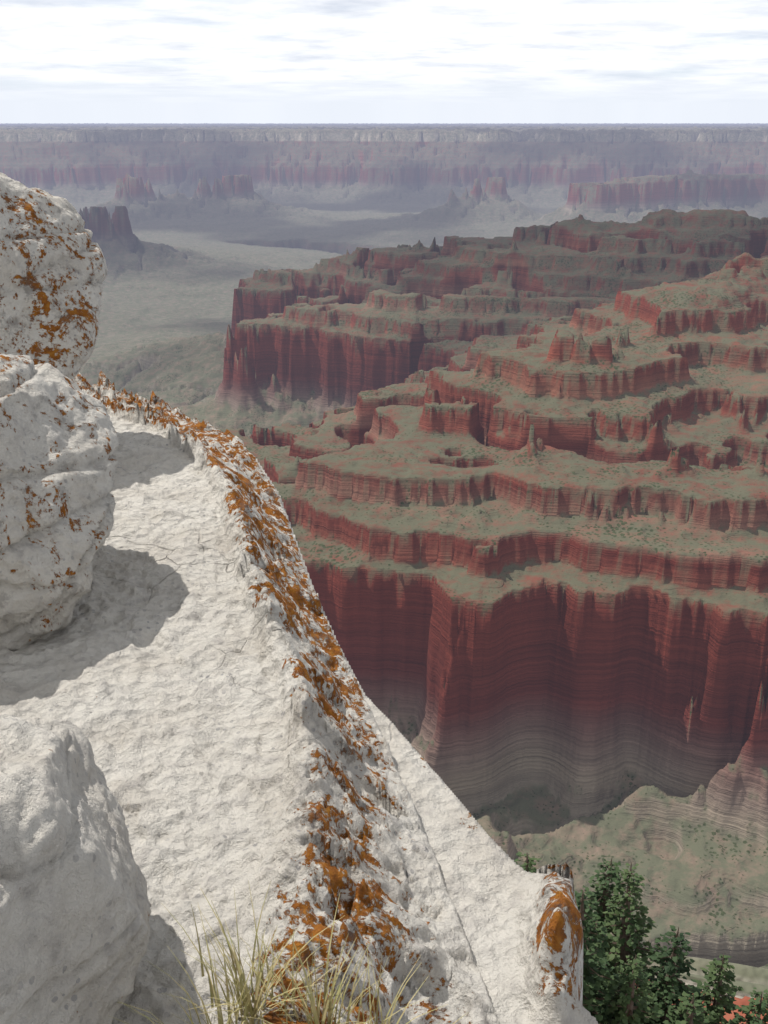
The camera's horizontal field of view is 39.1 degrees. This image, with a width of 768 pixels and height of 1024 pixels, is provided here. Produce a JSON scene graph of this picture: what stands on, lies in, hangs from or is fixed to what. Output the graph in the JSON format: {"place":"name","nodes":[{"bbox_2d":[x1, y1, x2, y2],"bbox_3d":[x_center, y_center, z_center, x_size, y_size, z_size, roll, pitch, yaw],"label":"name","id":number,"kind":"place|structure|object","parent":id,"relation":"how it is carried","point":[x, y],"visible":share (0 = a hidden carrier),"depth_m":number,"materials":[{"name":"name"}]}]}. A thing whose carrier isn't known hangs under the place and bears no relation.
{"place":"outdoors","nodes":[
{"label":"outdoors","id":0,"kind":"place"},
{"bbox_2d":[0,123,767,1023],"bbox_3d":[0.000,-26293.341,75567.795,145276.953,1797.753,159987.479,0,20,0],"label":"canyon terrain","id":1,"kind":"structure","parent":0,"point":[486,403],"depth_m":2008.97,"materials":[{"name":"red stone"}]},
{"bbox_2d":[0,371,597,1023],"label":"rim ledge","id":2,"kind":"object","parent":1,"relation":"on","point":[188,671],"visible":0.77,"depth_m":3.41,"materials":[{"name":"stone"}]},
{"bbox_2d":[0,173,107,379],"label":"boulder","id":3,"kind":"object","parent":2,"relation":"on","point":[53,270],"visible":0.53,"depth_m":6.12,"materials":[{"name":"stone"}]},
{"bbox_2d":[0,353,118,650],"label":"boulder","id":4,"kind":"object","parent":2,"relation":"on","point":[59,443],"visible":0.94,"depth_m":4.15,"materials":[{"name":"stone"}]},
{"bbox_2d":[0,714,150,1023],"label":"boulder","id":5,"kind":"object","parent":2,"relation":"on","point":[75,907],"visible":1,"depth_m":2.09,"materials":[{"name":"stone"}]},
{"bbox_2d":[112,934,318,1023],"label":"grass tuft","id":6,"kind":"object","parent":2,"relation":"on","point":[220,1016],"visible":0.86,"depth_m":2.33,"materials":[{"name":"beige plant"}]},
{"bbox_2d":[132,881,351,1023],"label":"grass tuft","id":7,"kind":"object","parent":2,"relation":"on","point":[248,1009],"visible":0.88,"depth_m":2.37,"materials":[{"name":"beige plant"}]},
{"bbox_2d":[233,930,444,1023],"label":"grass tuft","id":8,"kind":"object","parent":2,"relation":"on","point":[329,1008],"visible":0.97,"depth_m":2.33,"materials":[{"name":"beige plant"}]},
{"bbox_2d":[340,948,466,1023],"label":"grass tuft","id":9,"kind":"object","parent":2,"relation":"on","point":[379,1000],"visible":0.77,"depth_m":2.41,"materials":[{"name":"beige plant"}]},
{"bbox_2d":[514,851,541,872],"bbox_3d":[4.628,14.366,34.591,3.767,8.069,4.136,-16,25,-37],"label":"conifer","id":10,"kind":"object","parent":1,"relation":"on","point":[529,861],"visible":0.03,"depth_m":33.50,"materials":[{"name":"green plant"}]},
{"bbox_2d":[582,978,603,1020],"bbox_3d":[5.001,15.267,31.465,4.175,7.927,3.699,0,20,0],"label":"conifer","id":11,"kind":"object","parent":1,"relation":"on","point":[587,1005],"visible":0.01,"depth_m":30.91,"materials":[{"name":"green plant"}]},
{"bbox_2d":[575,858,626,982],"bbox_3d":[7.240,14.404,37.212,3.492,6.019,3.027,0,20,0],"label":"conifer","id":12,"kind":"object","parent":1,"relation":"on","point":[604,881],"visible":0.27,"depth_m":36.52,"materials":[{"name":"green plant"}]},
{"bbox_2d":[574,891,638,1023],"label":"conifer","id":13,"kind":"object","parent":1,"relation":"on","point":[594,972],"visible":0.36,"depth_m":31.50,"materials":[{"name":"green plant"}]},
{"bbox_2d":[590,862,662,1023],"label":"conifer","id":14,"kind":"object","parent":1,"relation":"on","point":[629,927],"visible":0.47,"depth_m":34.79,"materials":[{"name":"green plant"}]},
{"bbox_2d":[598,953,663,1023],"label":"conifer","id":15,"kind":"object","parent":1,"relation":"on","point":[629,997],"visible":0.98,"depth_m":31.55,"materials":[{"name":"green plant"}]},
{"bbox_2d":[638,925,704,1023],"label":"conifer","id":16,"kind":"object","parent":1,"relation":"on","point":[669,988],"visible":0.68,"depth_m":33.44,"materials":[{"name":"green plant"}]},
{"bbox_2d":[662,991,710,1023],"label":"conifer","id":17,"kind":"object","parent":1,"relation":"on","point":[689,1015],"visible":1,"depth_m":32.07,"materials":[{"name":"green plant"}]},
{"bbox_2d":[692,954,743,1023],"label":"conifer","id":18,"kind":"object","parent":1,"relation":"on","point":[715,1011],"visible":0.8,"depth_m":34.18,"materials":[{"name":"green plant"}]},
{"bbox_2d":[731,987,767,1023],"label":"conifer","id":19,"kind":"object","parent":1,"relation":"on","point":[759,1005],"visible":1,"depth_m":33.55,"materials":[{"name":"green plant"}]},
{"bbox_2d":[0,0,767,123],"label":"sky","id":20,"kind":"structure","parent":0,"point":[62,61],"materials":[{"name":"white"}]}
]}

